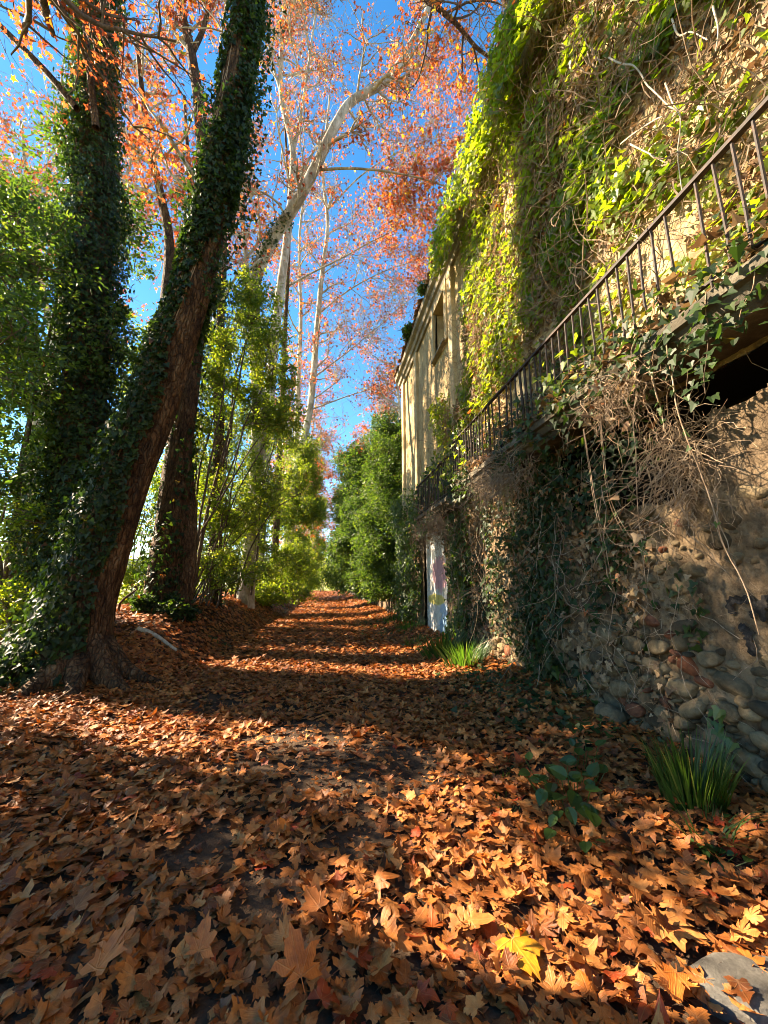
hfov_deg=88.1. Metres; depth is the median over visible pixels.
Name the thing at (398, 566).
ivy
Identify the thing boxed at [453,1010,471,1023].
fallen leaf
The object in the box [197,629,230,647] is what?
ground ivy
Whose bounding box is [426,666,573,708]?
ground ivy
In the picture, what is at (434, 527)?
dead vine
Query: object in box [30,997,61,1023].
fallen leaf
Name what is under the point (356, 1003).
fallen leaf
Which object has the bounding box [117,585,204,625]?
shrub
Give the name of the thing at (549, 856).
fallen leaf
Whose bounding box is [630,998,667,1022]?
fallen leaf
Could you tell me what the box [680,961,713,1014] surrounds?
fallen leaf
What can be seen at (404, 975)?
fallen leaf
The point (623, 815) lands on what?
fallen leaf
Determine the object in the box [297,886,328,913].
fallen leaf
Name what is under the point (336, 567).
shrub
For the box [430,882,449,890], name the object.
fallen leaf
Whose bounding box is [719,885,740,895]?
fallen leaf
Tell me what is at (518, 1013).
fallen leaf
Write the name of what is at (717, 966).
stone slab
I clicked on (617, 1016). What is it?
fallen leaf
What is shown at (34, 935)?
fallen leaf
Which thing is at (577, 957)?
fallen leaf
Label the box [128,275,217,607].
ivy
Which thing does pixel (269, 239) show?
ivy
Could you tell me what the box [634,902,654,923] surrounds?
fallen leaf
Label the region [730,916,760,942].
fallen leaf
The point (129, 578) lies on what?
shrub
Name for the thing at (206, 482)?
sapling
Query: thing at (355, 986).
fallen leaf
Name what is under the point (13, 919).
fallen leaf
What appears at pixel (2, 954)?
fallen leaf
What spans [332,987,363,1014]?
fallen leaf
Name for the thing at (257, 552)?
sapling
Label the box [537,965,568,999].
fallen leaf
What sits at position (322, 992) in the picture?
fallen leaf
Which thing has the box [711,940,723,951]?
fallen leaf
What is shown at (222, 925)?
fallen leaf
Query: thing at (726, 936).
fallen leaf
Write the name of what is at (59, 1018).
fallen leaf
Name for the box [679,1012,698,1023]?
fallen leaf
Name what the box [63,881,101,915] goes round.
fallen leaf
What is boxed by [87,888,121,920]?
fallen leaf
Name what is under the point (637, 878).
fallen leaf
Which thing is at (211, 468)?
ivy
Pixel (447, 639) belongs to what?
grass tuft
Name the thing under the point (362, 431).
plane tree
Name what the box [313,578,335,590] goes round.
pale bush
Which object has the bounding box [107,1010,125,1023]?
fallen leaf
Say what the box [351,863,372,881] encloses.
fallen leaf
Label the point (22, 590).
shrub
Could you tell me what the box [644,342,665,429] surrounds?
hanging stem
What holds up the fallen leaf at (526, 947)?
on the ground
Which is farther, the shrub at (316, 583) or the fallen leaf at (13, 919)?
the shrub at (316, 583)
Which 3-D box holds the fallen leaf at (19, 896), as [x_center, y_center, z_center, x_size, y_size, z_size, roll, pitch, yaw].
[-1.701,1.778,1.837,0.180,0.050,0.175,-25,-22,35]
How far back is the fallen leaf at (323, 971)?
1.51 m
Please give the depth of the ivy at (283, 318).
21.39 m
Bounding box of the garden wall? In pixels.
[372,584,402,613]
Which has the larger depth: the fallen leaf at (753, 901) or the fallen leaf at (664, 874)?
the fallen leaf at (664, 874)
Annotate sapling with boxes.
[0,520,42,644]
[194,376,231,549]
[202,403,244,590]
[213,398,268,594]
[231,487,300,582]
[234,437,279,594]
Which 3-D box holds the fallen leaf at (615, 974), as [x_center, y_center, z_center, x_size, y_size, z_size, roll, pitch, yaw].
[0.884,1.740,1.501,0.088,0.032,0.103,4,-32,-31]
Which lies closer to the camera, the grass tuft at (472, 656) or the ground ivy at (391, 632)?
the grass tuft at (472, 656)
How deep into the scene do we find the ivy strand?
2.59 m
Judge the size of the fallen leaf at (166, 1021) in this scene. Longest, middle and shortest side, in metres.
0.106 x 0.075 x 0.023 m
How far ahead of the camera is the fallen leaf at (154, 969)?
1.51 m
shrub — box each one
[0,485,72,646]
[37,302,270,603]
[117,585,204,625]
[193,450,301,608]
[202,394,320,597]
[228,535,321,608]
[296,449,330,590]
[319,441,359,597]
[324,428,388,604]
[347,407,425,613]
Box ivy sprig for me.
[700,705,739,766]
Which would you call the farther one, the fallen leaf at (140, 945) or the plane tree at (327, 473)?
the plane tree at (327, 473)
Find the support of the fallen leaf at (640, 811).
on the ground
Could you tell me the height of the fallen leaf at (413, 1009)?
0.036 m
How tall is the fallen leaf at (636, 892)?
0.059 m
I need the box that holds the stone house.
[394,0,767,799]
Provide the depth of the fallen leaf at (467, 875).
2.03 m
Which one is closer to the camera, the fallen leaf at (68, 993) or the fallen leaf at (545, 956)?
the fallen leaf at (68, 993)
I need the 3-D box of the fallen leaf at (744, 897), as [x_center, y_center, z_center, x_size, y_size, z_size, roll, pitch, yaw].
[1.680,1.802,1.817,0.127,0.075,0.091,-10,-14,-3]
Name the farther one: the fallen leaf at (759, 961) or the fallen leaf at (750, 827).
the fallen leaf at (750, 827)
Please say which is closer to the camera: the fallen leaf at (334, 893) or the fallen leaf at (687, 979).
the fallen leaf at (687, 979)
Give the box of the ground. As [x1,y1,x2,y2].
[0,584,767,1023]
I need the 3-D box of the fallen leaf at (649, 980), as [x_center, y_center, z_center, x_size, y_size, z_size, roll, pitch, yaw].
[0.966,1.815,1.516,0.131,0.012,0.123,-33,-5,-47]
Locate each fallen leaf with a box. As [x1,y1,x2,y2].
[0,863,19,890]
[0,879,37,904]
[0,900,33,933]
[0,929,34,953]
[0,951,11,964]
[0,953,20,978]
[0,978,36,1007]
[7,973,30,982]
[15,939,56,961]
[15,996,51,1023]
[23,926,51,956]
[26,987,77,1023]
[28,955,57,984]
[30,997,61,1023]
[33,999,54,1014]
[38,880,69,897]
[41,1012,72,1023]
[44,882,73,906]
[51,998,61,1016]
[52,894,72,912]
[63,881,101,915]
[69,896,107,920]
[69,990,83,1007]
[74,976,109,1007]
[78,1014,100,1023]
[79,920,130,986]
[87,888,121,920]
[99,993,131,1017]
[102,906,135,943]
[102,913,125,932]
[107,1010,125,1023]
[108,955,140,985]
[110,895,136,915]
[114,962,141,1000]
[117,950,140,961]
[122,936,156,961]
[123,918,155,947]
[129,991,149,1017]
[133,969,166,997]
[139,924,166,957]
[141,962,159,991]
[145,996,173,1023]
[147,1007,171,1021]
[153,916,174,936]
[154,891,174,904]
[162,1019,170,1023]
[167,931,193,968]
[167,1014,182,1023]
[169,981,201,1021]
[179,909,196,932]
[180,951,202,969]
[184,909,216,964]
[186,864,216,887]
[197,879,217,889]
[200,893,221,916]
[207,993,239,1019]
[209,929,217,944]
[218,921,229,929]
[221,970,244,988]
[222,966,243,993]
[226,1001,250,1023]
[231,960,255,989]
[239,926,264,945]
[239,996,268,1023]
[239,1000,269,1022]
[246,922,274,969]
[258,933,279,957]
[258,1001,290,1023]
[265,905,288,952]
[267,818,291,835]
[270,920,322,996]
[280,997,307,1023]
[283,928,313,957]
[296,1012,303,1023]
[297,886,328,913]
[301,873,328,902]
[304,959,331,988]
[307,978,339,1008]
[308,910,329,930]
[321,912,342,934]
[324,883,348,901]
[332,943,359,976]
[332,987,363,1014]
[333,1000,358,1016]
[341,922,370,947]
[341,927,368,950]
[343,944,375,970]
[344,975,363,997]
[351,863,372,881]
[367,865,398,897]
[368,947,393,975]
[369,963,391,987]
[376,914,398,942]
[378,896,400,925]
[379,986,409,1023]
[385,1002,416,1023]
[388,987,421,1023]
[390,928,413,951]
[394,958,420,988]
[394,965,413,991]
[399,985,416,998]
[402,918,415,933]
[405,902,428,925]
[405,928,424,936]
[412,1007,447,1023]
[430,850,448,862]
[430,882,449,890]
[439,1013,458,1023]
[444,933,471,965]
[447,912,467,933]
[453,864,474,879]
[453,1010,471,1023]
[456,897,494,930]
[458,987,488,1014]
[461,1012,473,1023]
[468,982,499,1006]
[478,883,502,897]
[485,933,508,959]
[492,1013,511,1023]
[495,867,521,897]
[495,925,544,980]
[499,949,523,985]
[500,946,518,976]
[501,1001,516,1021]
[502,971,527,998]
[504,868,513,882]
[505,1002,533,1022]
[513,922,556,953]
[523,1004,558,1023]
[528,956,560,980]
[534,922,553,956]
[537,911,559,936]
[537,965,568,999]
[538,842,568,868]
[541,952,553,966]
[544,931,567,963]
[552,905,577,935]
[556,906,575,918]
[560,986,588,999]
[563,928,606,968]
[564,1015,572,1023]
[566,950,594,965]
[569,863,597,888]
[570,964,598,1000]
[570,970,597,1004]
[573,898,601,918]
[585,958,623,1005]
[588,964,603,990]
[588,1000,614,1023]
[590,930,605,943]
[591,966,617,973]
[599,855,624,867]
[600,886,632,919]
[602,968,627,980]
[603,970,622,982]
[606,850,630,862]
[607,833,631,846]
[607,866,629,886]
[612,1009,626,1023]
[615,807,638,820]
[616,983,642,1010]
[617,879,651,903]
[619,909,646,932]
[619,984,652,1017]
[621,1012,647,1023]
[624,937,657,958]
[628,873,654,897]
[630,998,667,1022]
[631,805,656,819]
[631,971,663,1002]
[632,898,660,935]
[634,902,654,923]
[636,969,651,983]
[639,795,656,813]
[641,876,661,902]
[643,828,665,842]
[646,802,664,810]
[647,1000,670,1018]
[650,976,688,1000]
[651,906,706,952]
[651,988,670,1023]
[652,959,698,1000]
[652,961,691,1000]
[653,900,684,933]
[659,890,682,909]
[661,871,684,884]
[664,989,699,998]
[666,963,697,989]
[672,857,706,891]
[674,880,701,897]
[675,937,706,951]
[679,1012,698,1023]
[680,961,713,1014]
[684,1003,710,1023]
[691,938,709,945]
[696,887,717,897]
[697,903,732,923]
[700,900,720,904]
[706,862,740,888]
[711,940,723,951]
[716,839,739,856]
[716,932,744,948]
[717,914,746,934]
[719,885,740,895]
[720,836,750,853]
[722,905,742,918]
[723,975,754,1003]
[727,932,759,954]
[728,995,766,1015]
[730,869,766,894]
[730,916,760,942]
[731,925,758,952]
[733,899,763,919]
[737,841,761,850]
[737,945,767,972]
[740,822,767,837]
[740,874,759,882]
[740,893,760,902]
[740,904,765,924]
[746,898,767,907]
[747,813,767,820]
[747,898,767,915]
[754,869,767,882]
[757,915,767,928]
[757,926,767,935]
[758,933,767,939]
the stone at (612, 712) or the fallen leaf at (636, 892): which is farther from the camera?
the stone at (612, 712)
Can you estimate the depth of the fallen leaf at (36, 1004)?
1.42 m
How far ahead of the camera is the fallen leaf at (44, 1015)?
1.36 m
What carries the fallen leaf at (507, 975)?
on the ground
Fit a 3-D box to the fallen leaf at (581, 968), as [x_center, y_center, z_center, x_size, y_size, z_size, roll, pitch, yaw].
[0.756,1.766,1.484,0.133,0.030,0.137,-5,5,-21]
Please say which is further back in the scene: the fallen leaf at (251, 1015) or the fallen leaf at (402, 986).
the fallen leaf at (402, 986)
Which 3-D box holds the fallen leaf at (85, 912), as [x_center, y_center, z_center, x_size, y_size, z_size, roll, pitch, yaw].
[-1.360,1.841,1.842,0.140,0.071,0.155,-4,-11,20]
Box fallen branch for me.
[136,626,177,650]
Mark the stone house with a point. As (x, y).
(722, 658)
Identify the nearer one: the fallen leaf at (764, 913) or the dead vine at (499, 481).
the fallen leaf at (764, 913)
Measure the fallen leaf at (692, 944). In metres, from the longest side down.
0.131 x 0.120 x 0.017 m
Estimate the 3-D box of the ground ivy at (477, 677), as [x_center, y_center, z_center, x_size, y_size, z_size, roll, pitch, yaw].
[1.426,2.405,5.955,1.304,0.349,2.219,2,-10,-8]
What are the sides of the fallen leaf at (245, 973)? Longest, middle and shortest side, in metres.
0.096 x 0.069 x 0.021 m
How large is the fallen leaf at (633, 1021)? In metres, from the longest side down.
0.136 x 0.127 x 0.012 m
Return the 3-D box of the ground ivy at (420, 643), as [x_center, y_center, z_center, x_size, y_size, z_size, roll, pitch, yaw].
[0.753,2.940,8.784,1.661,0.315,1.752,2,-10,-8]
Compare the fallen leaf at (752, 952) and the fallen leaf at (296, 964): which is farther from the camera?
the fallen leaf at (752, 952)
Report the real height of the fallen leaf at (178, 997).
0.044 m
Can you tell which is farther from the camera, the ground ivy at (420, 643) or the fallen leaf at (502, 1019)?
the ground ivy at (420, 643)
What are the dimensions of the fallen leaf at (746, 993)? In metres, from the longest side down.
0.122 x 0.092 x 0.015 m
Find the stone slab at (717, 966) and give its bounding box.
[691,952,767,1023]
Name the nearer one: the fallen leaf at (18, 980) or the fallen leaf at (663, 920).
the fallen leaf at (18, 980)
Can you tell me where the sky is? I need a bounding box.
[0,0,504,583]
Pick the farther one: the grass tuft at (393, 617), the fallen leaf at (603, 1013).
the grass tuft at (393, 617)
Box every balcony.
[416,456,467,523]
[448,95,767,499]
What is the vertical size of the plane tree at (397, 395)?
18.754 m
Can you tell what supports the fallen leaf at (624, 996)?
on the fallen leaf at (641, 994)
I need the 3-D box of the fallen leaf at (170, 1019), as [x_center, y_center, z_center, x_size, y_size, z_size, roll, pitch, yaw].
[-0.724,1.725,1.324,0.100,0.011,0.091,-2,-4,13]
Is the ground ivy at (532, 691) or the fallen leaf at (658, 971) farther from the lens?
the ground ivy at (532, 691)
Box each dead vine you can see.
[402,489,471,562]
[440,411,570,539]
[564,315,705,450]
[587,356,767,595]
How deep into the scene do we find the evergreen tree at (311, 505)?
25.58 m
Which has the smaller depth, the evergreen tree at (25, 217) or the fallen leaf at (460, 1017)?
the fallen leaf at (460, 1017)
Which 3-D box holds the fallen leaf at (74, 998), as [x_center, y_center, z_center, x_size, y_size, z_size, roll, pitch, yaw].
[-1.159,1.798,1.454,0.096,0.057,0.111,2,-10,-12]
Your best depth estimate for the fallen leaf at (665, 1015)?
1.36 m
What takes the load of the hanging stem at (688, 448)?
hanging from the balcony at (742, 282)
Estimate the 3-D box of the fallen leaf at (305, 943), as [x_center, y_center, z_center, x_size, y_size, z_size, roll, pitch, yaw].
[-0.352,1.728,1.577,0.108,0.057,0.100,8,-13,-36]
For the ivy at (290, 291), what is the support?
attached to the plane tree at (276, 539)
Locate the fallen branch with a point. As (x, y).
(154, 634)
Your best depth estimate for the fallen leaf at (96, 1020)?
1.36 m
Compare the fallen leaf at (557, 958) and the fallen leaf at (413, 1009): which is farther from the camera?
the fallen leaf at (557, 958)
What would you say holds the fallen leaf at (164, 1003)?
on the ground
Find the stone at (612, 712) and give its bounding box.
[594,702,626,727]
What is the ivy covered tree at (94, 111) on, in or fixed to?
on the ground
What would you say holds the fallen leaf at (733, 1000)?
on the stone slab at (717, 966)
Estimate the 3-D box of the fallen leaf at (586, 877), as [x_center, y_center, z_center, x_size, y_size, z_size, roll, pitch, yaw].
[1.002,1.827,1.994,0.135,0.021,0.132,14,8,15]
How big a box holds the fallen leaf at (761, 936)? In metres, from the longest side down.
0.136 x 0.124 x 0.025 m
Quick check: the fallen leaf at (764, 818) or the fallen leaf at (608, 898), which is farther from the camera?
the fallen leaf at (764, 818)
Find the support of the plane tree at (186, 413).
on the ground
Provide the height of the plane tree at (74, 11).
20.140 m
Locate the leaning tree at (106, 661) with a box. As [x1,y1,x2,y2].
[4,0,289,700]
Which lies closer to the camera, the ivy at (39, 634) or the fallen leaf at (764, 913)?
the fallen leaf at (764, 913)
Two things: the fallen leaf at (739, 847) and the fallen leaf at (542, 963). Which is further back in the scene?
the fallen leaf at (739, 847)
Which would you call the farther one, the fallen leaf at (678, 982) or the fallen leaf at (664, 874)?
the fallen leaf at (664, 874)
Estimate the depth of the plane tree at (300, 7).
22.49 m
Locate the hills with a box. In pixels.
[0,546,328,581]
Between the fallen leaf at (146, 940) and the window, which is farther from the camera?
the window
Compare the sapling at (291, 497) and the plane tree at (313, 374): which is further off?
the plane tree at (313, 374)
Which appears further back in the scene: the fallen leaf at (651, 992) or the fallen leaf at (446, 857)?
the fallen leaf at (446, 857)
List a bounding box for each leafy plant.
[519,738,607,852]
[671,814,753,870]
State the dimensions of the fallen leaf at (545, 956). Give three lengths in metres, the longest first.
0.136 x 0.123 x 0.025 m
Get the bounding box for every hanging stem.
[583,429,612,578]
[599,410,630,537]
[628,363,648,594]
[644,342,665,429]
[663,333,759,634]
[703,291,734,333]
[734,266,755,327]
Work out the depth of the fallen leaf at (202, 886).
1.95 m
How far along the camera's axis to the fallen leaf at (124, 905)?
1.84 m
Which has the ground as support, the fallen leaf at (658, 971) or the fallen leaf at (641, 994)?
the fallen leaf at (641, 994)
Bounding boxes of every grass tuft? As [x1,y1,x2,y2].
[379,612,399,622]
[393,615,426,631]
[403,633,426,647]
[413,627,470,659]
[434,635,492,671]
[632,719,752,819]
[642,776,767,852]
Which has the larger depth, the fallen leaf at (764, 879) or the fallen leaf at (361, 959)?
the fallen leaf at (764, 879)
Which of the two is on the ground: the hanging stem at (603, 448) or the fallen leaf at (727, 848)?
the fallen leaf at (727, 848)
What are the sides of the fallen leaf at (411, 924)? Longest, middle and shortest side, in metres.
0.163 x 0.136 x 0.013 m
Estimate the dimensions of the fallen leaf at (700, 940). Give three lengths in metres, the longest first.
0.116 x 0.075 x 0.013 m
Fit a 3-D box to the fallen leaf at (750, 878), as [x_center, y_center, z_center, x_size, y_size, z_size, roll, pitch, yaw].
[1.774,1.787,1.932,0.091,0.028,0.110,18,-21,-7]
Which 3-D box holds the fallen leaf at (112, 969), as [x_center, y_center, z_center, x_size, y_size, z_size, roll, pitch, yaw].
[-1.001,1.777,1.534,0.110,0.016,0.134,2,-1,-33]
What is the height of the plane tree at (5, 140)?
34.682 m
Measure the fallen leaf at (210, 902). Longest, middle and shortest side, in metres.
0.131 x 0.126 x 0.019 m
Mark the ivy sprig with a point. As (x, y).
(716, 712)
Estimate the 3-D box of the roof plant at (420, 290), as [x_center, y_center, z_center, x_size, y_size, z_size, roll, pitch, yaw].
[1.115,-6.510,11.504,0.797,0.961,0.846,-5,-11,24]
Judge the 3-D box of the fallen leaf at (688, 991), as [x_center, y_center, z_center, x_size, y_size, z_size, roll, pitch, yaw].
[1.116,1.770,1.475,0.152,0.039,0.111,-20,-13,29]
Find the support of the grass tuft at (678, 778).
on the ground
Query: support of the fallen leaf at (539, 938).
on the fallen leaf at (526, 947)
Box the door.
[426,528,447,632]
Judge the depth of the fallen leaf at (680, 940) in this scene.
1.67 m
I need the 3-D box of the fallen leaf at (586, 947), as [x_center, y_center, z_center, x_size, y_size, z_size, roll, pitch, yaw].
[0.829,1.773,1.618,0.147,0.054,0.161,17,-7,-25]
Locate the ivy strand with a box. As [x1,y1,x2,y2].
[631,301,735,411]
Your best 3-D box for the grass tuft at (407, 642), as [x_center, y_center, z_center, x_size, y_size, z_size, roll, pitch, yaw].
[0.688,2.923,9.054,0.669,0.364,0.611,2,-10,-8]
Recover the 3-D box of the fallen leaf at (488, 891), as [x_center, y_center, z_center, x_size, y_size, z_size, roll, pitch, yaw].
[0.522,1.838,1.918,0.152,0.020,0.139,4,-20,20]
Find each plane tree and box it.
[0,0,206,599]
[0,0,503,171]
[113,0,279,607]
[153,95,241,598]
[169,86,279,607]
[178,0,486,608]
[195,0,489,562]
[238,344,349,554]
[254,79,299,567]
[262,68,474,588]
[265,379,340,554]
[282,416,336,545]
[326,419,370,537]
[347,329,401,489]
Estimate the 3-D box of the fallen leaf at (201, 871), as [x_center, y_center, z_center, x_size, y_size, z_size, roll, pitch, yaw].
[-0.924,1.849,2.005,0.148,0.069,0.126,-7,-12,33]
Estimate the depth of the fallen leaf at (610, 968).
1.56 m
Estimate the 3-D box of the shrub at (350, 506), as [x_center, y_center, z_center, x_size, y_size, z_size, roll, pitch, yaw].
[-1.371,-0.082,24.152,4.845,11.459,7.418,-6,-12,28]
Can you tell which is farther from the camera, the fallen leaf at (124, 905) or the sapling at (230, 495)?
the sapling at (230, 495)
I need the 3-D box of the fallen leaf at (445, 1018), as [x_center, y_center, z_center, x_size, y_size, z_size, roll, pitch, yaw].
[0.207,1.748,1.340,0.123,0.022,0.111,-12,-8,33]
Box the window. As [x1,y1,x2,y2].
[431,279,447,366]
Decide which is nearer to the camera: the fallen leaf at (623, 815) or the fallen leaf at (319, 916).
the fallen leaf at (319, 916)
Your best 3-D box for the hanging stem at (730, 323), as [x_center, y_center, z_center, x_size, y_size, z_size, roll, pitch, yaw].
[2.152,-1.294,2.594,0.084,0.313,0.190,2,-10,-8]
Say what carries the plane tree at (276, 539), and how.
on the ground
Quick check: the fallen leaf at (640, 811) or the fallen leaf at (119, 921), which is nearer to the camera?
the fallen leaf at (119, 921)
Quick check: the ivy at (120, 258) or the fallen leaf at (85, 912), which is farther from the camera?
the ivy at (120, 258)
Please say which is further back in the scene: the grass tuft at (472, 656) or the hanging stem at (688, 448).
the grass tuft at (472, 656)
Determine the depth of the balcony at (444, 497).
9.26 m
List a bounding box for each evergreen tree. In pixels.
[0,86,170,633]
[154,263,307,596]
[268,428,330,579]
[365,401,401,449]
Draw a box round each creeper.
[412,0,767,465]
[543,504,766,799]
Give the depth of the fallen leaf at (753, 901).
1.78 m
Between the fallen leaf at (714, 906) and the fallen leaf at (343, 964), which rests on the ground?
the fallen leaf at (343, 964)
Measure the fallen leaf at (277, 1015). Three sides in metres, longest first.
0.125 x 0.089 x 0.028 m
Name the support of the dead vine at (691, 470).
attached to the stone house
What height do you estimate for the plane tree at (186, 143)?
21.941 m
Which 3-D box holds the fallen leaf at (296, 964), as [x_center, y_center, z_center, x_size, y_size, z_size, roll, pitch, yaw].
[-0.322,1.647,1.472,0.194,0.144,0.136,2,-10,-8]
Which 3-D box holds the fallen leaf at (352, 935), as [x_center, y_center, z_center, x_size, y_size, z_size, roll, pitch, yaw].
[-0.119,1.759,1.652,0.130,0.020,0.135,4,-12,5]
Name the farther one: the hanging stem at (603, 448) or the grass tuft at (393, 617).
the grass tuft at (393, 617)
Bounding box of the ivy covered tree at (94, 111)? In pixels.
[0,0,202,607]
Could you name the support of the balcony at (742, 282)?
attached to the stone house
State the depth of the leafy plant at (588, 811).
2.69 m
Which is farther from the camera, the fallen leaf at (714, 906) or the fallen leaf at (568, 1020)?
the fallen leaf at (714, 906)
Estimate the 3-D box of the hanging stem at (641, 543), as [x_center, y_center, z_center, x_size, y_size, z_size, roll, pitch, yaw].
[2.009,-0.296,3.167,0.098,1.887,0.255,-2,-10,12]
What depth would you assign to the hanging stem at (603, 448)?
3.50 m
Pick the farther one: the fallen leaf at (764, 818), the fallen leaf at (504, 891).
the fallen leaf at (764, 818)
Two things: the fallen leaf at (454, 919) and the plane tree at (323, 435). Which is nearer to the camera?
the fallen leaf at (454, 919)
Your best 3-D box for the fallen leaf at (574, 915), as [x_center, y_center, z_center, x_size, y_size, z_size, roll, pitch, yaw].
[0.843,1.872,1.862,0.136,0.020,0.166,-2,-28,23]
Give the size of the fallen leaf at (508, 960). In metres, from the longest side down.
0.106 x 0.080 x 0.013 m
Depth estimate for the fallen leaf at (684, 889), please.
1.85 m
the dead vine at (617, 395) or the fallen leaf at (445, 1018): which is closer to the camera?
the fallen leaf at (445, 1018)
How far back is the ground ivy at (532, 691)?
4.79 m
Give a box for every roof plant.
[398,313,412,340]
[413,274,430,301]
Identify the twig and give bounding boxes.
[50,688,72,703]
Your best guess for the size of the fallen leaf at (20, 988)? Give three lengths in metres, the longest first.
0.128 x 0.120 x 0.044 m
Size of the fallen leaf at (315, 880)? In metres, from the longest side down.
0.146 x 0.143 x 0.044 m
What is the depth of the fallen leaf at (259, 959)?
1.61 m
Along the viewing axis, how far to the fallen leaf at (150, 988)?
1.46 m
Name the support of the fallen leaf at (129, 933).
on the fallen leaf at (140, 945)
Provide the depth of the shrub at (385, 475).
17.10 m
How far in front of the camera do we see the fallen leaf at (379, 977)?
1.52 m
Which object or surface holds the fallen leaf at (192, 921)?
on the ground
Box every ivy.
[0,0,288,692]
[2,0,134,635]
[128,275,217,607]
[196,276,234,606]
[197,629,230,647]
[243,209,293,345]
[261,283,286,566]
[267,276,293,566]
[352,614,394,628]
[354,623,428,639]
[387,420,472,646]
[400,634,439,653]
[413,356,692,709]
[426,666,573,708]
[427,196,767,505]
[435,655,546,687]
[451,676,619,741]
[498,665,589,726]
[538,699,649,758]
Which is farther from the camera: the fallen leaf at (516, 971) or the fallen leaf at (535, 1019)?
the fallen leaf at (516, 971)
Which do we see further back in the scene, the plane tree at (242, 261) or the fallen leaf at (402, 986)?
the plane tree at (242, 261)
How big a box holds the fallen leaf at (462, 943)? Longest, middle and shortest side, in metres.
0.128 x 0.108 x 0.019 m
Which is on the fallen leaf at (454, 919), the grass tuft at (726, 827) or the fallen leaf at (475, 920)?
the fallen leaf at (475, 920)
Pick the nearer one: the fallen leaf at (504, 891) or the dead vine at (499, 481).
the fallen leaf at (504, 891)
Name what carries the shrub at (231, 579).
on the ground
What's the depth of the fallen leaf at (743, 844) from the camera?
2.15 m
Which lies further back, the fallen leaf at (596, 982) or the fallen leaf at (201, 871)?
the fallen leaf at (201, 871)
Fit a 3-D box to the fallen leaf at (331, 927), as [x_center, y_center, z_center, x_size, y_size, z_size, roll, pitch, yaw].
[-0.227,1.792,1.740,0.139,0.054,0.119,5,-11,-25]
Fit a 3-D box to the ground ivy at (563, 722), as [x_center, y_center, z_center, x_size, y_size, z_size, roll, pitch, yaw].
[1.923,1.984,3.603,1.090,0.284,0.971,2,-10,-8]
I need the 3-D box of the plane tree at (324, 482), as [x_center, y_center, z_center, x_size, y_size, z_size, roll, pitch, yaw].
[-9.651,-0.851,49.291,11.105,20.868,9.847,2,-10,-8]
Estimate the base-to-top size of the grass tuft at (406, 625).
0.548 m
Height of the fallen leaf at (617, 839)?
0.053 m
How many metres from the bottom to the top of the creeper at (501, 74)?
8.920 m
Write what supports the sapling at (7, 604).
on the ground

